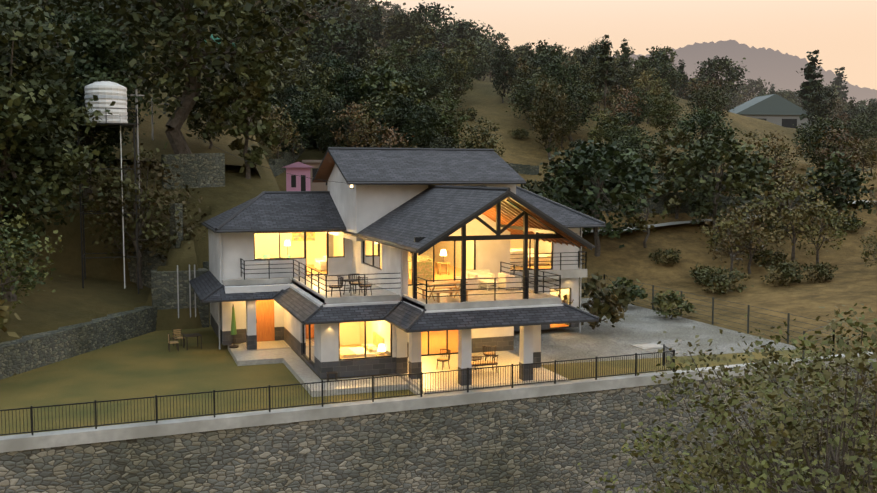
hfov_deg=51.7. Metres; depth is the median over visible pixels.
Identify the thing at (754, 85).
hill tree
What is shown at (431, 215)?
house roofs
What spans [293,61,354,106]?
hill tree
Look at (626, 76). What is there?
hill tree
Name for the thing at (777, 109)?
house
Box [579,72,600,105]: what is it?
hill tree
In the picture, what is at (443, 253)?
living lamp
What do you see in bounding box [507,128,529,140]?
bush
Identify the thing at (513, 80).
hill tree
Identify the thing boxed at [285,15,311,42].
hill tree
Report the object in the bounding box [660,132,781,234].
tree
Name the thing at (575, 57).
hill tree
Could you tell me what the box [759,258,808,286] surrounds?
bush
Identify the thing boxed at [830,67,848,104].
conifer
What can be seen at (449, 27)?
hill tree
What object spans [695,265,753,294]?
bush
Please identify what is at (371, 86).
tree
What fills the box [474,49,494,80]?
hill tree
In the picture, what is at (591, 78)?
hill tree
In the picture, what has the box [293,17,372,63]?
hill tree
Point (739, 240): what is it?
hill tree
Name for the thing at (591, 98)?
hill tree
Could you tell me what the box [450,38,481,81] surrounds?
hill tree
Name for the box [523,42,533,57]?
hill tree
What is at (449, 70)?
hill tree
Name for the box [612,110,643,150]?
hill tree
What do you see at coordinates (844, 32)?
sky
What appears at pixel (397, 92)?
hill tree
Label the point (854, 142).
hill tree
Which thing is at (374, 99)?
hill tree
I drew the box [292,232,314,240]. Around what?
paintings
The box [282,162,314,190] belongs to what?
pink hut
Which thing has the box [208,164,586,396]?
house
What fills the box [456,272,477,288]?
terrace sofa
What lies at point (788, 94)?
hill tree
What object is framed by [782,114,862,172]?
hill tree
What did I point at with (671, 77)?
hill tree
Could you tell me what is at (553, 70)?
hill tree
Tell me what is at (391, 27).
hill tree
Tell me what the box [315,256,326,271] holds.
daybed
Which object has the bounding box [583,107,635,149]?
hill tree
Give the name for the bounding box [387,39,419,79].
hill tree
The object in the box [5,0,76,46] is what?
hill tree
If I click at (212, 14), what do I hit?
tree
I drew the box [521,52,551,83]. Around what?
hill tree
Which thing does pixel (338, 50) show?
hill tree
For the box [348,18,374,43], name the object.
hill tree
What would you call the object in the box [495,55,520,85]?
hill tree
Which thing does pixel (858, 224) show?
bush
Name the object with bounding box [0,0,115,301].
tall tree
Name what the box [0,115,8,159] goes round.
tall tree
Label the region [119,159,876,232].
road
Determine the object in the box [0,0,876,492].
terrain
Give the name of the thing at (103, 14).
hill tree
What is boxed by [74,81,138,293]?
water tower
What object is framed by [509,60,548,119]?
hill tree
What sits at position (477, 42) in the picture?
hill tree
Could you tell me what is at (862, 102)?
hill tree
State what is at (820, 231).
hill tree
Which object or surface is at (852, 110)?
hill tree
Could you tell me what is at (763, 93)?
hill tree
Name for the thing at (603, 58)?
hill tree
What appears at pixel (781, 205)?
tree
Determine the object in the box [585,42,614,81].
hill tree
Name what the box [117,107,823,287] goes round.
terrace walls
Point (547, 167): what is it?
hill tree
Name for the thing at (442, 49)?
hill tree
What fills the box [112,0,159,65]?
hill tree
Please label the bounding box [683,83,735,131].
hill tree
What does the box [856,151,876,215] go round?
hill tree
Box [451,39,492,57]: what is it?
hill tree
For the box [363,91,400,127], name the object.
hill tree
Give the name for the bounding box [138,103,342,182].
overhead wires
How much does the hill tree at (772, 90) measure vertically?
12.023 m
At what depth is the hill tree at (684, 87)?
193.82 m
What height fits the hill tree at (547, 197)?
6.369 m
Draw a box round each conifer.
[794,50,827,120]
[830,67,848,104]
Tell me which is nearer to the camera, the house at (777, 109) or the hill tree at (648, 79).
the hill tree at (648, 79)
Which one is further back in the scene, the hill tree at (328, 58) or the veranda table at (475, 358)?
the hill tree at (328, 58)
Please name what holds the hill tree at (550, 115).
on the terrain
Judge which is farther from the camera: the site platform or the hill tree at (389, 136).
the hill tree at (389, 136)
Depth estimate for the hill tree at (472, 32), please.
181.72 m
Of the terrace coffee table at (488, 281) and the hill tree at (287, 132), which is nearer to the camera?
the terrace coffee table at (488, 281)
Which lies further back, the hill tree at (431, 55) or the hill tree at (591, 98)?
the hill tree at (431, 55)
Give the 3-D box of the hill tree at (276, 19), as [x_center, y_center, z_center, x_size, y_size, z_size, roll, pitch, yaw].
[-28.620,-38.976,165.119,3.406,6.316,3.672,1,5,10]
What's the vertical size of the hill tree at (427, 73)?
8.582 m
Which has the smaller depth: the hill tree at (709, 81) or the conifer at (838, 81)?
the hill tree at (709, 81)
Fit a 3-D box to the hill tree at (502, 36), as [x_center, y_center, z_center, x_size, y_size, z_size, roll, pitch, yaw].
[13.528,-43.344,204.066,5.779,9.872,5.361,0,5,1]
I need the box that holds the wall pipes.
[177,265,195,317]
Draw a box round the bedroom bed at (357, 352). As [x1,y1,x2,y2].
[340,332,384,358]
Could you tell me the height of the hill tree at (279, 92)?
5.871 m
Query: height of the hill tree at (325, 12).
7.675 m
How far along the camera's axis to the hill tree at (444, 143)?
81.77 m
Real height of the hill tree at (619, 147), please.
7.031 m
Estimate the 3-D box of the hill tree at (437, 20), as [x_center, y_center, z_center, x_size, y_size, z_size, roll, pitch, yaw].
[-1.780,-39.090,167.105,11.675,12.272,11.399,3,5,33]
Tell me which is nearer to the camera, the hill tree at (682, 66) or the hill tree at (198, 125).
the hill tree at (198, 125)
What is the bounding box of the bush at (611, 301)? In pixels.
[556,272,634,329]
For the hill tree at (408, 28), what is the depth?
159.75 m
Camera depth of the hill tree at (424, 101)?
101.24 m
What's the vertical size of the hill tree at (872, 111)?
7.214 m
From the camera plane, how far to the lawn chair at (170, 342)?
48.00 m
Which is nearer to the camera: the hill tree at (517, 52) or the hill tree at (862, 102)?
the hill tree at (517, 52)
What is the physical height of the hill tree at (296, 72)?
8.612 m
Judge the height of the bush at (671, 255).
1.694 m
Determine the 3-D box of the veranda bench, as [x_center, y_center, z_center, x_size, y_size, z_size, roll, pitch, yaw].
[1.992,5.362,41.324,1.390,0.841,0.623,-2,5,-19]
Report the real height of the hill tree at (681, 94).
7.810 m
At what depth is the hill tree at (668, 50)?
155.50 m
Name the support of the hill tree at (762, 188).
on the terrain
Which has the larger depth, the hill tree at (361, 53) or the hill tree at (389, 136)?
the hill tree at (361, 53)
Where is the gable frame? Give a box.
[410,193,591,301]
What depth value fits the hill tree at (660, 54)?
150.71 m
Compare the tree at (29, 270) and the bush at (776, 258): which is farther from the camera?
the bush at (776, 258)
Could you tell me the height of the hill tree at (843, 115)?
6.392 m
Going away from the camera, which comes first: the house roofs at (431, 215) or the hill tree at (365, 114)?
the house roofs at (431, 215)
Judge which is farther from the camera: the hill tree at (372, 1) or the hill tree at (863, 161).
the hill tree at (372, 1)
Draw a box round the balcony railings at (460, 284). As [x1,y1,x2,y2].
[240,251,586,303]
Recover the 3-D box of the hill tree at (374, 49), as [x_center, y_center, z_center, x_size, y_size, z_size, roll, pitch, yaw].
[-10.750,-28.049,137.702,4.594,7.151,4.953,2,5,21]
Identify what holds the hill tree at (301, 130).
on the terrain
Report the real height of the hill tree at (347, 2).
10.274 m
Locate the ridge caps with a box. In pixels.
[200,147,605,330]
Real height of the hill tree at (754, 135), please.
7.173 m
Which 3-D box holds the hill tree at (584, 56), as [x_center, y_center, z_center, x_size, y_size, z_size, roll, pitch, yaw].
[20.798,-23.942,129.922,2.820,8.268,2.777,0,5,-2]
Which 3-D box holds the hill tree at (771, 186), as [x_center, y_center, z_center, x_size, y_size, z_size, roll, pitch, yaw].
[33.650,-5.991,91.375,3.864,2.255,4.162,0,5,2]
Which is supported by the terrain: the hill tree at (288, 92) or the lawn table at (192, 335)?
the hill tree at (288, 92)
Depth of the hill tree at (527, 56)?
154.95 m
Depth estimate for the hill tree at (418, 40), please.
150.63 m
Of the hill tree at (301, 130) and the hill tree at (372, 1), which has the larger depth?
the hill tree at (372, 1)
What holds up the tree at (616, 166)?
on the terrain
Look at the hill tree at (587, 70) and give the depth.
125.01 m
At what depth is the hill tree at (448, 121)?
97.17 m
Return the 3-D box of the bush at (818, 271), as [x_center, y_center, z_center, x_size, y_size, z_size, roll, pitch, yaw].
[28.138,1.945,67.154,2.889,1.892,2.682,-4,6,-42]
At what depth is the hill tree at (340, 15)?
161.63 m
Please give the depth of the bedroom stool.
39.83 m
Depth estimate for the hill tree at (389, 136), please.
87.06 m
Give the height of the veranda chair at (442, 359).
0.882 m
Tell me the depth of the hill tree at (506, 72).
128.27 m
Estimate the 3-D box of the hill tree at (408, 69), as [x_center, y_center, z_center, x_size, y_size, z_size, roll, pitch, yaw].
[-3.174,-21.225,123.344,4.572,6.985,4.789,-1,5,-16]
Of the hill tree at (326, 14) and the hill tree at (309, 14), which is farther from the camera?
the hill tree at (309, 14)
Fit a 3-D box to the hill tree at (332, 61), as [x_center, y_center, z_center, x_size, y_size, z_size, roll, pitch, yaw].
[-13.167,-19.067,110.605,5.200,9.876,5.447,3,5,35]
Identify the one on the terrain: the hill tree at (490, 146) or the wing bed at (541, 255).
the hill tree at (490, 146)
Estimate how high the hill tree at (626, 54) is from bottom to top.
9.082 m
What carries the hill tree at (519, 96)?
on the terrain
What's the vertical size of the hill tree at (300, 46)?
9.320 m
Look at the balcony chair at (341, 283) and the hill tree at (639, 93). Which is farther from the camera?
the hill tree at (639, 93)
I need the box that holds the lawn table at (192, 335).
[182,333,201,349]
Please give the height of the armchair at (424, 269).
1.050 m
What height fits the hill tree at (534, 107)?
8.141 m
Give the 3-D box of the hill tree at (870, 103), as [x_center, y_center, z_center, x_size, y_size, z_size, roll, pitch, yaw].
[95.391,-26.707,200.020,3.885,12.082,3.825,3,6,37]
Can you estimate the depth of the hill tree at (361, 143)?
99.74 m
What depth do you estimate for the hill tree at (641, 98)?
115.23 m
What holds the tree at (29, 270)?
on the terrain
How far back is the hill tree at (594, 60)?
138.18 m
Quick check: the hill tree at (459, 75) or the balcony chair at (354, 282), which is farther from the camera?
the hill tree at (459, 75)
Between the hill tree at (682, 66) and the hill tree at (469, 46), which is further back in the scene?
the hill tree at (682, 66)
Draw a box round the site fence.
[584,274,834,361]
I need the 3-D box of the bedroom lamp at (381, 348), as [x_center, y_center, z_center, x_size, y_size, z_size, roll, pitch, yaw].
[-2.685,4.869,42.732,0.390,0.500,0.400,-2,5,-19]
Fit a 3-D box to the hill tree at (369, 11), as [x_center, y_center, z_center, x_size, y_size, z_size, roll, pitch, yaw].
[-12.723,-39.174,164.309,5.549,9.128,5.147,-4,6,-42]
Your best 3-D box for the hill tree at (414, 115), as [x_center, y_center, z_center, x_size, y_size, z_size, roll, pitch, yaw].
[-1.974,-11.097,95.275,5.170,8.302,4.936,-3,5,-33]
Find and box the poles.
[128,89,153,248]
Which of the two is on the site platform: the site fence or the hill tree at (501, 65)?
the site fence
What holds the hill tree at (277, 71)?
on the terrain
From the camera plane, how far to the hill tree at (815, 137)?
105.28 m
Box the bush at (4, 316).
[0,299,20,337]
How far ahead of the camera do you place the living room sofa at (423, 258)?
53.03 m
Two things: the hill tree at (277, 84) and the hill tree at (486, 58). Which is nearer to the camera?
the hill tree at (277, 84)
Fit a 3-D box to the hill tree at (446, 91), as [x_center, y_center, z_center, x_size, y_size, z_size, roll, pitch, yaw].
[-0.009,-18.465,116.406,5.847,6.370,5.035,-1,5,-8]
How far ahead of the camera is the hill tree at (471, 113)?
119.89 m
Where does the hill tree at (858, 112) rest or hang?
on the terrain
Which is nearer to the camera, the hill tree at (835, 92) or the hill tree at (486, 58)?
the hill tree at (486, 58)
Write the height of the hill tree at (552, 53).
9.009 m
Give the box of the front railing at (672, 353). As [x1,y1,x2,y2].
[0,344,674,435]
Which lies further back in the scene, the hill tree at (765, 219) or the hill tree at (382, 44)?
the hill tree at (382, 44)
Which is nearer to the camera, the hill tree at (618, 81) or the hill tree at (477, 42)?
the hill tree at (618, 81)
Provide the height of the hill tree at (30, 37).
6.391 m
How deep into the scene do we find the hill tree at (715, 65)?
156.66 m
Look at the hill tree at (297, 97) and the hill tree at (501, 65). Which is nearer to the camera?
the hill tree at (297, 97)
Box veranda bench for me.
[472,355,498,370]
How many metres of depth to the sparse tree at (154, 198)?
57.32 m
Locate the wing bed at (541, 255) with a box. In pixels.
[510,248,549,264]
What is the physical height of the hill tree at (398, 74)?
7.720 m
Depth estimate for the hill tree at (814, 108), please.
132.32 m
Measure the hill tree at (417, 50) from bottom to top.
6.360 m
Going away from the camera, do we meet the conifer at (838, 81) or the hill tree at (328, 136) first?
the hill tree at (328, 136)
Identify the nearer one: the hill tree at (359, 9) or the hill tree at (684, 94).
the hill tree at (684, 94)
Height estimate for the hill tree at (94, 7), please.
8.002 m
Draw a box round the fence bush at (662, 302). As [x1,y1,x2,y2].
[650,289,696,318]
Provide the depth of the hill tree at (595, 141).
93.70 m
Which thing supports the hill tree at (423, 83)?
on the terrain
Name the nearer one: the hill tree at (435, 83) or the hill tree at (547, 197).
the hill tree at (547, 197)
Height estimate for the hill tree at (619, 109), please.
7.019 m
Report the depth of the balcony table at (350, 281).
41.73 m
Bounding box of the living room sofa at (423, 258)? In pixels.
[408,256,432,269]
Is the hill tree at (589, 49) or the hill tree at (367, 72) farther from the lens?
the hill tree at (589, 49)
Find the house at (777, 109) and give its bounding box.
[729,94,810,128]
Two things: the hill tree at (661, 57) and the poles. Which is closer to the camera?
the poles
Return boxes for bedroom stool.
[326,371,337,380]
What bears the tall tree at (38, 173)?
on the terrain
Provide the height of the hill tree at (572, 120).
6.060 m
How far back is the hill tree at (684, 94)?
165.06 m
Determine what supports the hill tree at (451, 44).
on the terrain
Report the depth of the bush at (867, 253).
65.52 m
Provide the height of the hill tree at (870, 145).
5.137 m
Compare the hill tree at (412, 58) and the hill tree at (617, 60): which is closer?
the hill tree at (412, 58)
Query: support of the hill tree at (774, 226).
on the terrain
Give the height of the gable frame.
4.790 m
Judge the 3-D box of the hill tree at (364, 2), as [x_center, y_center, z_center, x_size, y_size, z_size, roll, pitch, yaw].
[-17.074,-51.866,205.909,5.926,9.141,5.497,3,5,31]
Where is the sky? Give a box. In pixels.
[355,0,876,89]
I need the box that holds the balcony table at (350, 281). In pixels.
[343,279,357,295]
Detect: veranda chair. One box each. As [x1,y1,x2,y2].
[436,349,450,369]
[482,345,495,360]
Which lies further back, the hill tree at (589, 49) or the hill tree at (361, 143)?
the hill tree at (589, 49)
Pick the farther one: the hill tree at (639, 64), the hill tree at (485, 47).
the hill tree at (485, 47)
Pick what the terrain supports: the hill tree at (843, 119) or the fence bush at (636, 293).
the hill tree at (843, 119)
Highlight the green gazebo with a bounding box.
[181,34,236,81]
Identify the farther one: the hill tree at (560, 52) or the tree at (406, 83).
the hill tree at (560, 52)
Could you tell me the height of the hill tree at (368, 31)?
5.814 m
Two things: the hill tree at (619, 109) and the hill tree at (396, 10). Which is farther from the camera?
the hill tree at (396, 10)
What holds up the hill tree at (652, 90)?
on the terrain
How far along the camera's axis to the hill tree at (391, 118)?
95.72 m
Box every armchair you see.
[417,261,432,279]
[510,251,522,265]
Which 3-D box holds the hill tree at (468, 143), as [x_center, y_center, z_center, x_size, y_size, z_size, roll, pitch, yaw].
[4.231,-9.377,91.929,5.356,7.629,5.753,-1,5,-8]
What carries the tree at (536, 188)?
on the terrain
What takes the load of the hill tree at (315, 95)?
on the terrain
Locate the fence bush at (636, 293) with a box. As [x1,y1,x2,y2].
[598,276,647,307]
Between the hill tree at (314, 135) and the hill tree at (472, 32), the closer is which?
the hill tree at (314, 135)
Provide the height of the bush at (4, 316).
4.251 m
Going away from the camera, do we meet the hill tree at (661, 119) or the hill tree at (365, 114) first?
the hill tree at (365, 114)
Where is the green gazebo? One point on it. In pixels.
(218, 57)
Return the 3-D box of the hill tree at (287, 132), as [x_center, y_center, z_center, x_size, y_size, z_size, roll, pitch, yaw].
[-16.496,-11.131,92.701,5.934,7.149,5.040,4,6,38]
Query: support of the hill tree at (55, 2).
on the terrain
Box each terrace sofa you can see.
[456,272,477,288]
[466,269,494,285]
[498,273,521,289]
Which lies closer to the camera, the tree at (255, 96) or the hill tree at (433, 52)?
the tree at (255, 96)
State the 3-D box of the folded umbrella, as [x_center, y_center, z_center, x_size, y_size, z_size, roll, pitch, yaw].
[-10.787,4.183,47.618,0.476,2.300,0.500,-2,5,-19]
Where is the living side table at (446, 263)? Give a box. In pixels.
[437,262,449,274]
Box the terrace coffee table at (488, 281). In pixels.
[479,279,497,290]
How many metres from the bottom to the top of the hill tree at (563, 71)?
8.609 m
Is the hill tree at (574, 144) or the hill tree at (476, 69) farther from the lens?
the hill tree at (476, 69)
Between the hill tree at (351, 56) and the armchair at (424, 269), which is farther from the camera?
the hill tree at (351, 56)
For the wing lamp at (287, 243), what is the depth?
54.42 m
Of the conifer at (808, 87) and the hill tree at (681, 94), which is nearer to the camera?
the conifer at (808, 87)
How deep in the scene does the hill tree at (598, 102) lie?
127.59 m
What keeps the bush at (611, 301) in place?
on the site platform
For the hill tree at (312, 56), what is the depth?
126.66 m
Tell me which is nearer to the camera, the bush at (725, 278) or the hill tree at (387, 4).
the bush at (725, 278)
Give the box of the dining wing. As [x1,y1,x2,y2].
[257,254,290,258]
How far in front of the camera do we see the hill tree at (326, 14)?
149.82 m
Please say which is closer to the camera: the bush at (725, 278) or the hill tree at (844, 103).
the bush at (725, 278)
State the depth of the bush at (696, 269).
70.26 m
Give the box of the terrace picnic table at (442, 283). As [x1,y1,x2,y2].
[417,281,472,302]
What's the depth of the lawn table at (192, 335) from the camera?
48.58 m
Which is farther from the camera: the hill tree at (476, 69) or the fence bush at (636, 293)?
the hill tree at (476, 69)
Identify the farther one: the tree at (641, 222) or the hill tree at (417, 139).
the hill tree at (417, 139)
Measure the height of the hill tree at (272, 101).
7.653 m
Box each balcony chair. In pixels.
[329,276,343,296]
[348,273,361,293]
[358,276,371,294]
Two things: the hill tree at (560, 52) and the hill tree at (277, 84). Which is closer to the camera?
the hill tree at (277, 84)
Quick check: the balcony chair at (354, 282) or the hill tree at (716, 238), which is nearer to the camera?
the balcony chair at (354, 282)
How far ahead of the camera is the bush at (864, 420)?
29.57 m
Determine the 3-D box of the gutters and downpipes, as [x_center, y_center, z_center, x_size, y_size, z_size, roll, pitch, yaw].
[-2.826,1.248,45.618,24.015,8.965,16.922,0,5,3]
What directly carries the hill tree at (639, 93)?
on the terrain
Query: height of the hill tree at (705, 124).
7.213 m
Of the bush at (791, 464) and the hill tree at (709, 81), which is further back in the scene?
the hill tree at (709, 81)
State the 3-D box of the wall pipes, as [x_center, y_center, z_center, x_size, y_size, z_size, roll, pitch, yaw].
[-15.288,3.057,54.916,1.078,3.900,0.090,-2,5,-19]
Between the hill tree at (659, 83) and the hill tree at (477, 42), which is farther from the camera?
the hill tree at (477, 42)
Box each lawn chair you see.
[168,333,178,351]
[173,328,184,346]
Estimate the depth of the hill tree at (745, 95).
244.14 m
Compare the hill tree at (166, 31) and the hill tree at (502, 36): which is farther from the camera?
the hill tree at (502, 36)
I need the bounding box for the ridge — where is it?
[608,39,876,104]
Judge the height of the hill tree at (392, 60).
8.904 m
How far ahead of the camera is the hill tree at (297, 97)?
103.86 m
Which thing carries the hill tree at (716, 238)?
on the terrain
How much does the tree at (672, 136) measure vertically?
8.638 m
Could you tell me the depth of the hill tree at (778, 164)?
88.78 m
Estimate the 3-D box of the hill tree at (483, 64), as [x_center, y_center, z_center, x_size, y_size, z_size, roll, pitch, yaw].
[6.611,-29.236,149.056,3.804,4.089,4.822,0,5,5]
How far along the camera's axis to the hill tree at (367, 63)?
117.54 m
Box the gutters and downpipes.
[201,182,605,348]
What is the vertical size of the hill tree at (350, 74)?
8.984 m
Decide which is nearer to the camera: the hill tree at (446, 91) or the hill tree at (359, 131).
the hill tree at (359, 131)
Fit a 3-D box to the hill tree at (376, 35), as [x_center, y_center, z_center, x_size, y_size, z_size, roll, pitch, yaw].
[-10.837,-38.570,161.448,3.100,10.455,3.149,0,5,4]
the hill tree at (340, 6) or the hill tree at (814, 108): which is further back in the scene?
the hill tree at (340, 6)
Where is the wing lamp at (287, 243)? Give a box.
[284,240,290,254]
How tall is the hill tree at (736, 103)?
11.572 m
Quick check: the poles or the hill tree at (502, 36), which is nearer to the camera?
the poles
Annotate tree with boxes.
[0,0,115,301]
[0,5,31,46]
[0,32,77,229]
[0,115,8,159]
[0,195,62,313]
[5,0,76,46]
[8,0,89,25]
[11,0,381,153]
[34,4,157,202]
[60,140,208,288]
[64,0,123,30]
[88,4,121,43]
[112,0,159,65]
[112,52,142,96]
[156,15,178,50]
[185,88,237,148]
[206,49,288,178]
[253,56,293,96]
[253,78,281,125]
[254,104,303,158]
[262,69,294,116]
[270,55,318,103]
[270,77,297,115]
[271,99,317,159]
[272,16,287,31]
[278,94,318,120]
[280,84,302,117]
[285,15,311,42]
[290,29,320,72]
[292,85,350,147]
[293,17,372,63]
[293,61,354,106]
[299,0,317,19]
[299,85,334,150]
[303,104,341,149]
[304,8,320,22]
[305,52,326,72]
[311,3,335,18]
[312,51,354,101]
[315,97,353,152]
[321,51,340,69]
[323,13,332,44]
[323,38,347,63]
[324,101,384,146]
[326,63,366,122]
[332,8,362,43]
[333,62,374,114]
[334,4,346,19]
[337,0,351,10]
[341,49,369,66]
[341,120,377,146]
[345,102,379,137]
[346,58,410,120]
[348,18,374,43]
[349,0,359,22]
[352,0,373,22]
[352,26,372,72]
[353,38,383,63]
[353,56,392,98]
[356,0,372,16]
[357,5,384,47]
[359,89,412,140]
[360,28,374,50]
[361,122,417,147]
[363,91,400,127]
[366,0,382,15]
[369,0,384,47]
[369,63,404,88]
[371,105,410,147]
[373,39,409,72]
[374,29,388,46]
[375,77,431,147]
[380,92,421,147]
[381,0,394,21]
[381,8,440,50]
[384,13,406,46]
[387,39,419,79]
[388,4,403,16]
[388,79,411,97]
[393,3,400,13]
[398,103,444,147]
[400,58,461,104]
[402,95,460,125]
[402,107,449,147]
[403,0,460,48]
[405,45,425,67]
[405,66,421,94]
[407,23,438,52]
[410,77,458,105]
[414,45,446,75]
[420,46,443,63]
[421,81,459,107]
[422,88,474,147]
[424,76,450,107]
[425,130,458,147]
[429,95,456,133]
[430,58,467,93]
[433,44,453,66]
[435,46,474,110]
[437,19,500,54]
[437,21,470,39]
[443,41,457,53]
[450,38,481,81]
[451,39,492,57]
[453,19,465,49]
[456,35,488,57]
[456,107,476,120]
[456,135,510,162]
[457,116,505,159]
[461,53,482,86]
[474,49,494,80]
[474,57,489,79]
[485,43,519,102]
[488,32,509,56]
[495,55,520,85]
[502,57,532,89]
[503,45,533,62]
[503,72,570,128]
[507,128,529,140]
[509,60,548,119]
[509,72,525,104]
[513,40,561,71]
[516,50,535,70]
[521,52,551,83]
[521,157,595,214]
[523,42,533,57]
[523,138,667,256]
[527,75,574,159]
[528,42,575,69]
[528,84,565,148]
[537,149,592,180]
[538,56,589,105]
[541,189,576,208]
[546,77,603,140]
[547,56,562,83]
[553,101,578,147]
[561,54,580,106]
[563,139,588,164]
[566,51,586,66]
[569,47,583,56]
[574,62,609,108]
[577,64,601,110]
[578,51,588,74]
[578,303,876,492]
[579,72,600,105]
[581,43,596,54]
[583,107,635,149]
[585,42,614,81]
[587,139,649,191]
[589,54,613,91]
[589,137,631,162]
[591,35,616,113]
[594,85,607,109]
[600,90,622,103]
[601,65,651,100]
[603,85,647,125]
[610,69,631,93]
[611,86,651,126]
[612,43,635,71]
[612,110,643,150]
[613,176,679,247]
[614,128,671,180]
[617,38,633,73]
[620,92,652,126]
[626,67,667,123]
[630,45,672,90]
[635,59,654,91]
[639,68,659,90]
[642,85,687,142]
[645,60,687,91]
[646,47,671,72]
[648,129,699,218]
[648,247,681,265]
[651,82,675,110]
[659,46,677,86]
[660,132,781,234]
[661,105,742,154]
[672,87,689,99]
[674,59,687,97]
[674,76,695,98]
[680,78,693,99]
[683,76,716,102]
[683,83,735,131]
[686,78,702,100]
[689,78,723,104]
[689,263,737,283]
[690,55,749,105]
[695,204,762,272]
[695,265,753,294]
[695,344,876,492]
[710,226,748,253]
[712,200,788,273]
[718,129,794,187]
[728,84,747,110]
[736,89,755,106]
[737,77,769,100]
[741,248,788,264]
[749,168,832,262]
[749,185,774,194]
[753,90,768,96]
[754,130,811,194]
[755,166,810,229]
[758,177,792,190]
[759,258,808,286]
[764,222,790,239]
[768,83,775,94]
[777,88,800,106]
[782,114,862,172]
[790,197,855,263]
[791,117,851,167]
[795,83,848,125]
[800,84,843,134]
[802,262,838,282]
[803,150,873,227]
[807,125,867,177]
[820,99,851,123]
[826,96,849,118]
[829,111,850,129]
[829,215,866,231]
[842,152,856,170]
[843,113,876,165]
[844,106,867,137]
[845,96,858,126]
[850,138,876,171]
[852,103,876,131]
[854,136,876,176]
[856,100,867,105]
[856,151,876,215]
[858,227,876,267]
[865,98,875,117]
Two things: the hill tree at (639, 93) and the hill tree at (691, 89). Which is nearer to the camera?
the hill tree at (639, 93)
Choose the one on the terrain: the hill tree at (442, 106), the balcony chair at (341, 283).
the hill tree at (442, 106)
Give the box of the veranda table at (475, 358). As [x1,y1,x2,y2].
[472,356,481,369]
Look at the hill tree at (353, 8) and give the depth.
194.60 m
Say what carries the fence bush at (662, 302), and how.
on the site platform
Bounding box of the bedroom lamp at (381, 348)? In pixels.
[378,344,385,354]
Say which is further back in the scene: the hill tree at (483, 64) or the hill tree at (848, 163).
the hill tree at (483, 64)
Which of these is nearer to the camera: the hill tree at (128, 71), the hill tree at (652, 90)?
the hill tree at (128, 71)
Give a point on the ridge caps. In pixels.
(430, 186)
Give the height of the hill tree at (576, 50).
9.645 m
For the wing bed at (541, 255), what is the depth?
55.60 m
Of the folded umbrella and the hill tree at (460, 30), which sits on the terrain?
the hill tree at (460, 30)
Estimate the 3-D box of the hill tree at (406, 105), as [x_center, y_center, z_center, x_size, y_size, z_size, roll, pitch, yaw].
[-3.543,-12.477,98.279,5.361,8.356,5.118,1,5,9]
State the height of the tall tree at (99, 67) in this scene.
12.828 m
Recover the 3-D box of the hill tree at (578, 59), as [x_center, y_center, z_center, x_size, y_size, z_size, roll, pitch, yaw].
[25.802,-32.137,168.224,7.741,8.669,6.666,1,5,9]
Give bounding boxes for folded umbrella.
[229,304,238,347]
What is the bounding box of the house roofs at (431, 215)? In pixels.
[189,149,603,332]
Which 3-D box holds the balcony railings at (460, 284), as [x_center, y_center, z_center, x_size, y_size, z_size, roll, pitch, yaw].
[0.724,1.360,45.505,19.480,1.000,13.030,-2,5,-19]
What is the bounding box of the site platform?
[0,261,876,492]
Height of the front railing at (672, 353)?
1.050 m
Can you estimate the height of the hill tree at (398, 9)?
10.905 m
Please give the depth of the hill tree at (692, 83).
151.72 m
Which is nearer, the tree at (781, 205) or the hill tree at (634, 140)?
the tree at (781, 205)
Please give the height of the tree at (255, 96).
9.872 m
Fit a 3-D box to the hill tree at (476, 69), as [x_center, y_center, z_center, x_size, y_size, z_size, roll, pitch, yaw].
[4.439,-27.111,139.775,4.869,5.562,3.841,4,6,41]
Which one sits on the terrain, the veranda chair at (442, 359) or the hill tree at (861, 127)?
the hill tree at (861, 127)
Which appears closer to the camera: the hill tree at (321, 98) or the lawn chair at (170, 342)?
the lawn chair at (170, 342)
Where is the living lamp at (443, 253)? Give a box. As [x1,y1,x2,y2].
[440,250,446,262]
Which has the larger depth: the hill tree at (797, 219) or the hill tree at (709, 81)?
the hill tree at (709, 81)
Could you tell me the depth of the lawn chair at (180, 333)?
49.50 m
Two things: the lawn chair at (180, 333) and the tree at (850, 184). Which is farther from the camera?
the tree at (850, 184)
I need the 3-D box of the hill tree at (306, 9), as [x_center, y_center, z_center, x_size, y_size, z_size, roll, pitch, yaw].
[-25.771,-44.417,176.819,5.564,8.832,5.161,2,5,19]
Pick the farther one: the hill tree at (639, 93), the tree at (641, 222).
the hill tree at (639, 93)
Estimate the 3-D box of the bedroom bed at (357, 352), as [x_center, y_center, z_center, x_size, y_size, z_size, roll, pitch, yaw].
[-3.842,4.958,43.824,2.120,1.250,2.000,-2,5,-19]
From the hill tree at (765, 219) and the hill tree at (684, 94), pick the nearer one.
the hill tree at (765, 219)

